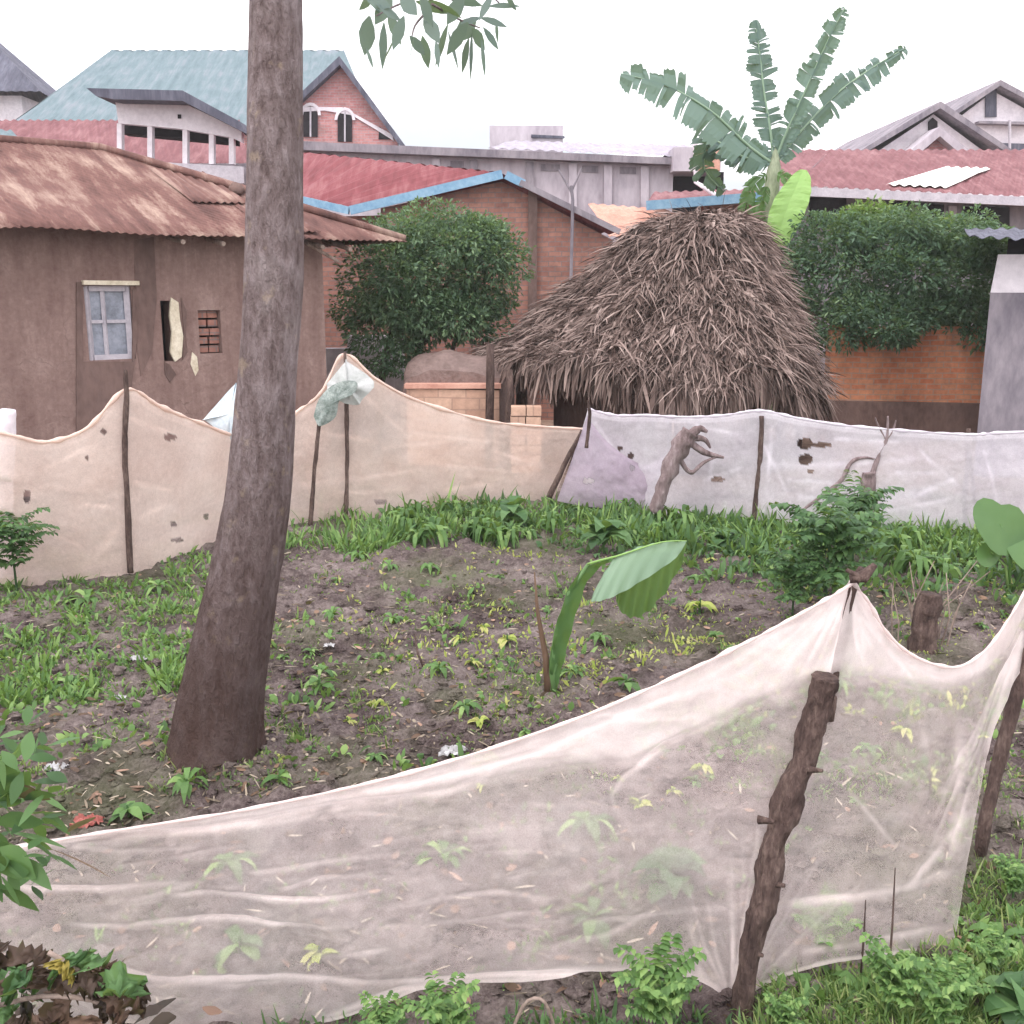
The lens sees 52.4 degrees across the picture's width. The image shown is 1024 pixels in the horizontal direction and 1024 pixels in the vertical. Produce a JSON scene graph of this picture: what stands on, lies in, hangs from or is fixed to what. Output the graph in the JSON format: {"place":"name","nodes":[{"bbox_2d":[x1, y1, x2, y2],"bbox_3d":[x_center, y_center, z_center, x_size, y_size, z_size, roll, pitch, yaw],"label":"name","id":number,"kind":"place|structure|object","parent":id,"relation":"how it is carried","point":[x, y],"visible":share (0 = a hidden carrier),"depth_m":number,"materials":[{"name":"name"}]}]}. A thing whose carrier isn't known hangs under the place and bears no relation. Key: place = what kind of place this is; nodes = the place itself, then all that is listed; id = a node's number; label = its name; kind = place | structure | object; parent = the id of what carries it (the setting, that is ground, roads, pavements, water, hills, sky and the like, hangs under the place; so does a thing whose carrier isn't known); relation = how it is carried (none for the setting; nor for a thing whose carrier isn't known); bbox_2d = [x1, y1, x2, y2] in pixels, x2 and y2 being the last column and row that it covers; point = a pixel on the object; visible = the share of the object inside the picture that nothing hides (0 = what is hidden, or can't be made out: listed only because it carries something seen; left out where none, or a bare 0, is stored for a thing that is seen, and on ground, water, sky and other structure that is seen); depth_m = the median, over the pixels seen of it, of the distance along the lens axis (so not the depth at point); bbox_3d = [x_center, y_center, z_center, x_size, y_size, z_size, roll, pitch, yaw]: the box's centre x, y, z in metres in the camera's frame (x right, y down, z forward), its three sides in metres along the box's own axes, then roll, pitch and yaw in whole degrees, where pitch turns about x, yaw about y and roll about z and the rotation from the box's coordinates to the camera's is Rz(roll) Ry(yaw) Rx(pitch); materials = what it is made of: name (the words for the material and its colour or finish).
{"place":"outdoors","nodes":[
{"label":"outdoors","id":0,"kind":"place"},
{"bbox_2d":[0,420,1023,1023],"bbox_3d":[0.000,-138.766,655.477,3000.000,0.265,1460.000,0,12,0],"label":"ground","id":1,"kind":"structure","parent":0,"point":[816,842],"depth_m":5.10,"materials":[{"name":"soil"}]},
{"bbox_2d":[0,408,15,434],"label":"gate post","id":2,"kind":"object","parent":1,"relation":"on","point":[7,420],"visible":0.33,"depth_m":8.59,"materials":[{"name":"white paint"}]},
{"bbox_2d":[0,43,55,120],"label":"dark roof house","id":3,"kind":"structure","parent":1,"relation":"on","point":[24,88],"depth_m":44.33,"materials":[{"name":"white paint"}]},
{"bbox_2d":[0,507,59,590],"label":"tall feathery plant","id":4,"kind":"object","parent":1,"relation":"on","point":[16,533],"visible":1,"depth_m":8.16,"materials":[{"name":"green plant"}]},
{"bbox_2d":[0,705,110,910],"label":"broad leaved shrub","id":5,"kind":"object","parent":1,"relation":"on","point":[19,867],"visible":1,"depth_m":2.77,"materials":[{"name":"green plant"}]},
{"bbox_2d":[62,589,114,604],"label":"lance leaved weed","id":6,"kind":"object","parent":1,"relation":"on","point":[86,593],"visible":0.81,"depth_m":8.04,"materials":[{"name":"green plant"}]},
{"bbox_2d":[0,544,211,708],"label":"grass","id":7,"kind":"structure","parent":1,"relation":"on","point":[9,692],"depth_m":7.08,"materials":[{"name":"green plant"}]},
{"bbox_2d":[0,940,221,1023],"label":"dead leaf heap","id":8,"kind":"object","parent":1,"relation":"on","point":[105,985],"visible":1,"depth_m":2.44,"materials":[{"name":"plant"}]},
{"bbox_2d":[0,119,246,167],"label":"red roof house","id":9,"kind":"structure","parent":1,"relation":"on","point":[102,131],"depth_m":24.50,"materials":[{"name":"paint"}]},
{"bbox_2d":[107,801,154,824],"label":"seedling","id":10,"kind":"object","parent":1,"relation":"on","point":[136,809],"visible":0.99,"depth_m":4.80,"materials":[{"name":"green plant"}]},
{"bbox_2d":[87,88,246,184],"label":"white porch house","id":11,"kind":"structure","parent":1,"relation":"on","point":[185,118],"depth_m":20.36,"materials":[{"name":"paint"}]},
{"bbox_2d":[167,767,207,803],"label":"lance leaved weed","id":12,"kind":"object","parent":1,"relation":"on","point":[183,785],"visible":1,"depth_m":4.95,"materials":[{"name":"green plant"}]},
{"bbox_2d":[0,135,406,496],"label":"mud house","id":13,"kind":"structure","parent":1,"relation":"on","point":[115,262],"depth_m":12.63,"materials":[{"name":"paint"}]},
{"bbox_2d":[83,286,131,359],"bbox_3d":[-4.817,-2.262,12.422,0.585,0.872,0.098,-9,15,-37],"label":"window","id":14,"kind":"structure","parent":13,"relation":"in","point":[108,312],"depth_m":12.42,"materials":[{"name":"grey paint"}]},
{"bbox_2d":[16,50,404,150],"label":"brick hall","id":15,"kind":"structure","parent":1,"relation":"on","point":[339,106],"depth_m":36.88,"materials":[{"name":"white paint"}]},
{"bbox_2d":[303,102,320,136],"bbox_3d":[-6.580,-12.825,34.012,0.679,1.063,0.080,0,12,0],"label":"arched window","id":16,"kind":"structure","parent":15,"relation":"in","point":[310,118],"depth_m":34.02,"materials":[{"name":"glass"}]},
{"bbox_2d":[334,107,354,141],"bbox_3d":[-5.462,-12.680,34.043,0.680,1.065,0.080,0,12,0],"label":"arched window","id":17,"kind":"structure","parent":15,"relation":"in","point":[344,120],"depth_m":34.03,"materials":[{"name":"white paint"}]},
{"bbox_2d":[203,851,260,884],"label":"lance leaved weed","id":18,"kind":"object","parent":1,"relation":"on","point":[231,860],"visible":0.92,"depth_m":4.32,"materials":[{"name":"green plant"}]},
{"bbox_2d":[213,924,263,973],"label":"seedling","id":19,"kind":"object","parent":1,"relation":"on","point":[246,944],"visible":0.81,"depth_m":3.81,"materials":[{"name":"green plant"}]},
{"bbox_2d":[0,352,581,585],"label":"net fence","id":20,"kind":"object","parent":1,"relation":"on","point":[126,493],"visible":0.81,"depth_m":9.68,"materials":[{"name":"beige fabric"}]},
{"bbox_2d":[203,383,236,438],"bbox_3d":[-2.693,-0.960,9.963,0.567,0.556,0.110,0,12,0],"label":"cloth","id":21,"kind":"object","parent":20,"relation":"hanging from","point":[220,414],"visible":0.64,"depth_m":9.94,"materials":[{"name":"fabric"}]},
{"bbox_2d":[314,380,357,425],"bbox_3d":[-1.758,-1.081,10.348,0.444,0.454,0.086,0,12,0],"label":"rag","id":22,"kind":"object","parent":20,"relation":"attached to","point":[330,398],"visible":1,"depth_m":10.33,"materials":[{"name":"fabric"}]},
{"bbox_2d":[300,943,340,971],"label":"yellow seedling","id":23,"kind":"object","parent":1,"relation":"on","point":[314,952],"visible":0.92,"depth_m":3.79,"materials":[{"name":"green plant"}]},
{"bbox_2d":[164,0,519,776],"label":"leaning tree","id":24,"kind":"object","parent":1,"relation":"on","point":[218,710],"visible":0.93,"depth_m":4.88,"materials":[{"name":"brown plant"}]},
{"bbox_2d":[326,335,404,391],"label":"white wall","id":25,"kind":"structure","parent":1,"relation":"on","point":[332,354],"depth_m":16.75,"materials":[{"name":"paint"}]},
{"bbox_2d":[358,990,410,1023],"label":"feathery weed","id":26,"kind":"object","parent":1,"relation":"on","point":[390,1015],"visible":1,"depth_m":3.30,"materials":[{"name":"green plant"}]},
{"bbox_2d":[244,607,611,787],"bbox_3d":[-0.660,1.014,6.553,2.643,0.199,2.947,0,12,0],"label":"chaff","id":27,"kind":"object","parent":1,"relation":"on","point":[414,720],"visible":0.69,"depth_m":5.96,"materials":[{"name":"plant"}]},
{"bbox_2d":[325,195,535,382],"bbox_3d":[-1.249,-2.764,15.644,3.247,3.840,2.556,0,12,0],"label":"round bush","id":28,"kind":"object","parent":1,"relation":"on","point":[476,243],"visible":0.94,"depth_m":14.95,"materials":[{"name":"green plant"}]},
{"bbox_2d":[416,517,455,547],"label":"strappy plant","id":29,"kind":"object","parent":1,"relation":"on","point":[441,533],"visible":0.87,"depth_m":9.83,"materials":[{"name":"green plant"}]},
{"bbox_2d":[403,970,479,1023],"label":"feathery weed","id":30,"kind":"object","parent":1,"relation":"on","point":[446,1009],"visible":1,"depth_m":3.26,"materials":[{"name":"green plant"}]},
{"bbox_2d":[413,840,471,868],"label":"lance leaved weed","id":31,"kind":"object","parent":1,"relation":"on","point":[441,846],"visible":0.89,"depth_m":4.44,"materials":[{"name":"green plant"}]},
{"bbox_2d":[404,383,500,420],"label":"adobe wall","id":32,"kind":"structure","parent":1,"relation":"on","point":[466,398],"depth_m":14.19,"materials":[{"name":"brick"}]},
{"bbox_2d":[402,350,505,422],"bbox_3d":[-0.770,-1.553,15.153,1.561,1.655,1.520,0,12,0],"label":"tarpaulin heap","id":33,"kind":"object","parent":32,"relation":"on","point":[447,366],"visible":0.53,"depth_m":14.37,"materials":[{"name":"fabric"}]},
{"bbox_2d":[303,152,620,419],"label":"blue trimmed brick house","id":34,"kind":"structure","parent":1,"relation":"on","point":[538,216],"depth_m":18.65,"materials":[{"name":"paint"}]},
{"bbox_2d":[558,168,581,279],"bbox_3d":[1.002,-4.541,18.252,0.420,2.867,0.056,0,12,0],"label":"forked pole","id":35,"kind":"object","parent":34,"relation":"attached to","point":[571,188],"visible":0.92,"depth_m":18.11,"materials":[{"name":"wood"}]},
{"bbox_2d":[485,344,494,419],"bbox_3d":[-0.304,-1.370,14.030,0.140,1.773,0.118,-3,12,-13],"label":"timber pole","id":36,"kind":"object","parent":1,"relation":"on","point":[490,381],"visible":0.6,"depth_m":13.91,"materials":[{"name":"brown wood"}]},
{"bbox_2d":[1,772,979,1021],"bbox_3d":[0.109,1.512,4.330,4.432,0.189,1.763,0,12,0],"label":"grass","id":37,"kind":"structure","parent":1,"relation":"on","point":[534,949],"depth_m":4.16,"materials":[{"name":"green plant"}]},
{"bbox_2d":[241,982,749,1023],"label":"grass","id":38,"kind":"structure","parent":1,"relation":"on","point":[598,1019],"depth_m":3.44,"materials":[{"name":"green plant"}]},
{"bbox_2d":[483,522,519,549],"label":"strappy plant","id":39,"kind":"object","parent":1,"relation":"on","point":[497,533],"visible":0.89,"depth_m":9.85,"materials":[{"name":"green plant"}]},
{"bbox_2d":[505,369,513,422],"bbox_3d":[-0.043,-1.204,14.066,0.140,1.436,0.121,-4,13,-19],"label":"timber post","id":40,"kind":"object","parent":1,"relation":"on","point":[509,389],"visible":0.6,"depth_m":13.94,"materials":[{"name":"brown wood"}]},
{"bbox_2d":[0,540,1023,774],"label":"leafy weeds","id":41,"kind":"object","parent":1,"relation":"on","point":[405,764],"visible":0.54,"depth_m":6.17,"materials":[{"name":"green plant"}]},
{"bbox_2d":[0,543,1023,1022],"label":"straw litter","id":42,"kind":"object","parent":1,"relation":"on","point":[168,985],"visible":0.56,"depth_m":4.95,"materials":[{"name":"plant"}]},
{"bbox_2d":[0,568,1023,1022],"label":"soil clods","id":43,"kind":"object","parent":1,"relation":"on","point":[382,968],"visible":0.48,"depth_m":4.39,"materials":[{"name":"soil"}]},
{"bbox_2d":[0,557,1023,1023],"bbox_3d":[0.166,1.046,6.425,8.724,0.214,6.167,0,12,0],"label":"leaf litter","id":44,"kind":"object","parent":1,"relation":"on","point":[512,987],"visible":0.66,"depth_m":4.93,"materials":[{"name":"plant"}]},
{"bbox_2d":[2,563,1023,1023],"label":"net fence","id":45,"kind":"object","parent":1,"relation":"on","point":[822,645],"visible":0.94,"depth_m":3.32,"materials":[{"name":"white fabric"}]},
{"bbox_2d":[495,496,530,520],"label":"dark leafy plant","id":46,"kind":"object","parent":1,"relation":"on","point":[510,506],"visible":0.94,"depth_m":10.53,"materials":[{"name":"green plant"}]},
{"bbox_2d":[304,126,723,241],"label":"concrete block building","id":47,"kind":"structure","parent":1,"relation":"on","point":[536,156],"depth_m":25.79,"materials":[{"name":"concrete"}]},
{"bbox_2d":[510,405,540,424],"bbox_3d":[0.183,-0.962,13.705,0.408,0.865,0.280,0,12,0],"label":"adobe block stack","id":48,"kind":"object","parent":1,"relation":"on","point":[531,413],"visible":0.23,"depth_m":13.50,"materials":[{"name":"brick"}]},
{"bbox_2d":[535,511,563,533],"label":"strappy plant","id":49,"kind":"object","parent":1,"relation":"on","point":[551,515],"visible":0.88,"depth_m":10.29,"materials":[{"name":"green plant"}]},
{"bbox_2d":[555,896,610,950],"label":"seedling","id":50,"kind":"object","parent":1,"relation":"on","point":[594,924],"visible":0.9,"depth_m":4.00,"materials":[{"name":"green plant"}]},
{"bbox_2d":[557,811,616,847],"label":"lance leaved weed","id":51,"kind":"object","parent":1,"relation":"on","point":[590,822],"visible":0.96,"depth_m":4.60,"materials":[{"name":"green plant"}]},
{"bbox_2d":[578,517,633,553],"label":"dark leafy plant","id":52,"kind":"object","parent":1,"relation":"on","point":[603,530],"visible":0.98,"depth_m":9.55,"materials":[{"name":"green plant"}]},
{"bbox_2d":[534,540,686,691],"bbox_3d":[0.584,0.666,6.124,0.892,1.026,0.268,-1,12,-6],"label":"banana sprout","id":53,"kind":"object","parent":1,"relation":"on","point":[636,581],"visible":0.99,"depth_m":6.14,"materials":[{"name":"green plant"}]},
{"bbox_2d":[285,474,1005,573],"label":"grass","id":54,"kind":"structure","parent":1,"relation":"on","point":[371,540],"depth_m":10.14,"materials":[{"name":"green plant"}]},
{"bbox_2d":[463,194,848,458],"bbox_3d":[2.063,-2.667,15.331,5.730,3.959,5.465,0,12,0],"label":"thatched hut","id":55,"kind":"object","parent":1,"relation":"on","point":[704,310],"visible":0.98,"depth_m":13.81,"materials":[{"name":"brown plant"}]},
{"bbox_2d":[611,932,706,1023],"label":"feathery weed","id":56,"kind":"object","parent":1,"relation":"on","point":[656,997],"visible":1,"depth_m":3.28,"materials":[{"name":"green plant"}]},
{"bbox_2d":[628,846,706,903],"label":"dark leafy plant","id":57,"kind":"object","parent":1,"relation":"on","point":[667,869],"visible":1,"depth_m":4.15,"materials":[{"name":"green plant"}]},
{"bbox_2d":[330,541,1014,724],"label":"leafy weeds","id":58,"kind":"object","parent":1,"relation":"on","point":[949,698],"visible":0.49,"depth_m":7.04,"materials":[{"name":"green plant"}]},
{"bbox_2d":[588,144,760,238],"bbox_3d":[3.288,-4.507,20.646,3.530,5.317,1.944,0,12,0],"label":"lean to","id":59,"kind":"object","parent":1,"relation":"on","point":[657,201],"visible":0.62,"depth_m":20.14,"materials":[{"name":"metal"}]},
{"bbox_2d":[647,425,723,513],"bbox_3d":[1.761,-0.427,10.543,0.774,0.914,0.204,0,12,0],"label":"uprooted stump","id":60,"kind":"object","parent":1,"relation":"on","point":[684,439],"visible":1,"depth_m":10.48,"materials":[{"name":"wood"}]},
{"bbox_2d":[375,484,1023,604],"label":"leafy weeds","id":61,"kind":"object","parent":1,"relation":"on","point":[699,547],"visible":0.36,"depth_m":9.57,"materials":[{"name":"green plant"}]},
{"bbox_2d":[619,7,907,411],"bbox_3d":[4.178,-4.775,17.627,4.929,6.917,1.412,0,12,0],"label":"banana tree","id":62,"kind":"object","parent":1,"relation":"on","point":[786,202],"visible":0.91,"depth_m":17.18,"materials":[{"name":"green plant"}]},
{"bbox_2d":[762,990,808,1023],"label":"feathery weed","id":63,"kind":"object","parent":1,"relation":"on","point":[778,1011],"visible":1,"depth_m":3.28,"materials":[{"name":"green plant"}]},
{"bbox_2d":[557,390,1023,530],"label":"net fence","id":64,"kind":"object","parent":1,"relation":"on","point":[954,476],"visible":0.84,"depth_m":10.46,"materials":[{"name":"white fabric"}]},
{"bbox_2d":[757,544,826,615],"bbox_3d":[2.065,0.535,7.638,0.505,0.606,0.513,-5,13,-24],"label":"tall feathery plant","id":65,"kind":"object","parent":1,"relation":"on","point":[793,567],"visible":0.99,"depth_m":7.56,"materials":[{"name":"green plant"}]},
{"bbox_2d":[791,882,862,960],"bbox_3d":[1.093,1.495,3.652,0.230,0.296,0.230,-6,14,-26],"label":"feathery weed","id":66,"kind":"object","parent":1,"relation":"on","point":[833,929],"visible":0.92,"depth_m":3.62,"materials":[{"name":"green plant"}]},
{"bbox_2d":[769,486,887,596],"bbox_3d":[2.313,0.316,7.648,0.856,1.010,0.842,10,16,39],"label":"tall feathery plant","id":67,"kind":"object","parent":1,"relation":"on","point":[848,524],"visible":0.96,"depth_m":7.49,"materials":[{"name":"green plant"}]},
{"bbox_2d":[830,970,876,998],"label":"lance leaved weed","id":68,"kind":"object","parent":1,"relation":"on","point":[841,974],"visible":0.22,"depth_m":3.54,"materials":[{"name":"green plant"}]},
{"bbox_2d":[813,469,904,569],"bbox_3d":[2.949,0.115,8.902,0.741,0.876,0.730,8,14,32],"label":"tall feathery plant","id":69,"kind":"object","parent":1,"relation":"on","point":[866,501],"visible":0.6,"depth_m":8.79,"materials":[{"name":"green plant"}]},
{"bbox_2d":[730,839,1023,1023],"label":"grass","id":70,"kind":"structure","parent":1,"relation":"on","point":[839,994],"depth_m":3.49,"materials":[{"name":"plant"}]},
{"bbox_2d":[860,416,896,521],"bbox_3d":[3.614,-0.431,10.360,0.292,1.059,0.195,-6,14,-26],"label":"forked sapling","id":71,"kind":"object","parent":1,"relation":"on","point":[869,479],"visible":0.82,"depth_m":10.29,"materials":[{"name":"brown plant"}]},
{"bbox_2d":[759,866,1023,1023],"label":"leafy weeds","id":72,"kind":"object","parent":1,"relation":"on","point":[803,977],"visible":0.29,"depth_m":3.58,"materials":[{"name":"green plant"}]},
{"bbox_2d":[762,149,1023,369],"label":"red roof long house","id":73,"kind":"structure","parent":1,"relation":"on","point":[995,173],"depth_m":23.16,"materials":[{"name":"grey paint"}]},
{"bbox_2d":[809,197,845,227],"bbox_3d":[6.981,-6.618,22.996,0.854,0.647,0.048,0,12,0],"label":"window","id":74,"kind":"structure","parent":73,"relation":"in","point":[815,203],"depth_m":22.94,"materials":[{"name":"glass"}]},
{"bbox_2d":[962,207,1009,229],"bbox_3d":[10.499,-6.426,23.037,1.089,0.649,0.048,0,12,0],"label":"window","id":75,"kind":"structure","parent":73,"relation":"in","point":[1004,212],"depth_m":22.97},
{"bbox_2d":[779,199,1014,358],"bbox_3d":[6.120,-3.068,16.942,4.372,3.870,2.878,0,12,0],"label":"hedge bush","id":76,"kind":"object","parent":1,"relation":"on","point":[910,309],"visible":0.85,"depth_m":16.25,"materials":[{"name":"green plant"}]},
{"bbox_2d":[823,193,974,254],"bbox_3d":[6.498,-4.742,17.393,2.920,1.146,1.248,0,12,0],"label":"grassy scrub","id":77,"kind":"object","parent":76,"relation":"on","point":[867,207],"visible":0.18,"depth_m":17.16,"materials":[{"name":"green plant"}]},
{"bbox_2d":[859,932,934,1015],"bbox_3d":[1.203,1.494,3.292,0.175,0.282,0.217,-9,15,-36],"label":"feathery weed","id":78,"kind":"object","parent":1,"relation":"on","point":[890,973],"visible":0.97,"depth_m":3.26,"materials":[{"name":"green plant"}]},
{"bbox_2d":[877,526,918,552],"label":"strappy plant","id":79,"kind":"object","parent":1,"relation":"on","point":[902,537],"visible":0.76,"depth_m":9.48,"materials":[{"name":"green plant"}]},
{"bbox_2d":[876,544,921,571],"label":"strappy plant","id":80,"kind":"object","parent":1,"relation":"on","point":[892,554],"visible":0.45,"depth_m":9.01,"materials":[{"name":"green plant"}]},
{"bbox_2d":[820,325,985,438],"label":"brick wall","id":81,"kind":"structure","parent":1,"relation":"on","point":[932,382],"depth_m":16.51,"materials":[{"name":"brick"}]},
{"bbox_2d":[812,101,1011,194],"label":"white gable house","id":82,"kind":"structure","parent":1,"relation":"on","point":[940,125],"depth_m":32.16,"materials":[{"name":"paint"}]},
{"bbox_2d":[893,549,942,580],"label":"strappy plant","id":83,"kind":"object","parent":1,"relation":"on","point":[919,558],"visible":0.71,"depth_m":8.78,"materials":[{"name":"green plant"}]},
{"bbox_2d":[907,590,943,654],"bbox_3d":[2.775,0.774,6.969,0.193,0.477,0.190,-2,12,-9],"label":"old stump","id":84,"kind":"object","parent":1,"relation":"on","point":[926,613],"visible":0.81,"depth_m":6.92,"materials":[{"name":"wood"}]},
{"bbox_2d":[902,959,974,1023],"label":"feathery weed","id":85,"kind":"object","parent":1,"relation":"on","point":[936,1000],"visible":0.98,"depth_m":3.20,"materials":[{"name":"green plant"}]},
{"bbox_2d":[890,561,990,645],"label":"dead stalks","id":86,"kind":"object","parent":1,"relation":"on","point":[911,610],"visible":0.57,"depth_m":7.19,"materials":[{"name":"plant"}]},
{"bbox_2d":[923,557,966,578],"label":"strappy plant","id":87,"kind":"object","parent":1,"relation":"on","point":[947,565],"visible":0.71,"depth_m":8.80,"materials":[{"name":"green plant"}]},
{"bbox_2d":[930,950,994,1011],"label":"feathery weed","id":88,"kind":"object","parent":1,"relation":"on","point":[975,988],"visible":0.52,"depth_m":3.37,"materials":[{"name":"green plant"}]},
{"bbox_2d":[936,689,1023,849],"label":"grass","id":89,"kind":"structure","parent":1,"relation":"on","point":[997,816],"depth_m":4.92,"materials":[{"name":"plant"}]},
{"bbox_2d":[945,80,1023,196],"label":"white two storey house","id":90,"kind":"structure","parent":1,"relation":"on","point":[995,110],"depth_m":37.78,"materials":[{"name":"paint"}]},
{"bbox_2d":[985,89,996,116],"bbox_3d":[17.355,-14.834,37.681,0.490,0.983,0.060,0,12,0],"label":"window","id":91,"kind":"structure","parent":90,"relation":"in","point":[991,98],"depth_m":37.67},
{"bbox_2d":[967,922,1019,971],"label":"feathery weed","id":92,"kind":"object","parent":1,"relation":"on","point":[996,954],"visible":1,"depth_m":3.58,"materials":[{"name":"green plant"}]},
{"bbox_2d":[963,921,1023,958],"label":"lance leaved weed","id":93,"kind":"object","parent":1,"relation":"on","point":[1007,933],"visible":0.43,"depth_m":3.84,"materials":[{"name":"green plant"}]},
{"bbox_2d":[964,227,1023,442],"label":"concrete outbuilding","id":94,"kind":"structure","parent":1,"relation":"on","point":[1001,408],"depth_m":13.18,"materials":[{"name":"white paint"}]},
{"bbox_2d":[973,498,1023,592],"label":"taro plant","id":95,"kind":"object","parent":1,"relation":"on","point":[1000,527],"visible":0.91,"depth_m":8.29,"materials":[{"name":"green plant"}]},
{"bbox_2d":[982,969,1023,1023],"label":"dark leafy plant","id":96,"kind":"object","parent":1,"relation":"on","point":[1009,985],"visible":0.99,"depth_m":3.31,"materials":[{"name":"green plant"}]},
{"bbox_2d":[989,853,1023,898],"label":"feathery weed","id":97,"kind":"object","parent":1,"relation":"on","point":[1012,876],"visible":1,"depth_m":4.11,"materials":[{"name":"green plant"}]},
{"bbox_2d":[0,0,1023,180],"label":"sky","id":98,"kind":"structure","parent":0,"point":[556,62],"materials":[{"name":"white"}]},
{"bbox_2d":[391,119,763,189],"bbox_3d":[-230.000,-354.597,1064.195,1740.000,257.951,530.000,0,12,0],"label":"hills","id":99,"kind":"structure","parent":0,"point":[446,133],"depth_m":1062.02,"materials":[{"name":"white"}]},
{"bbox_2d":[412,543,1023,723],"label":"grass","id":100,"kind":"structure","parent":0,"point":[746,636],"depth_m":7.17,"materials":[{"name":"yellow plant"}]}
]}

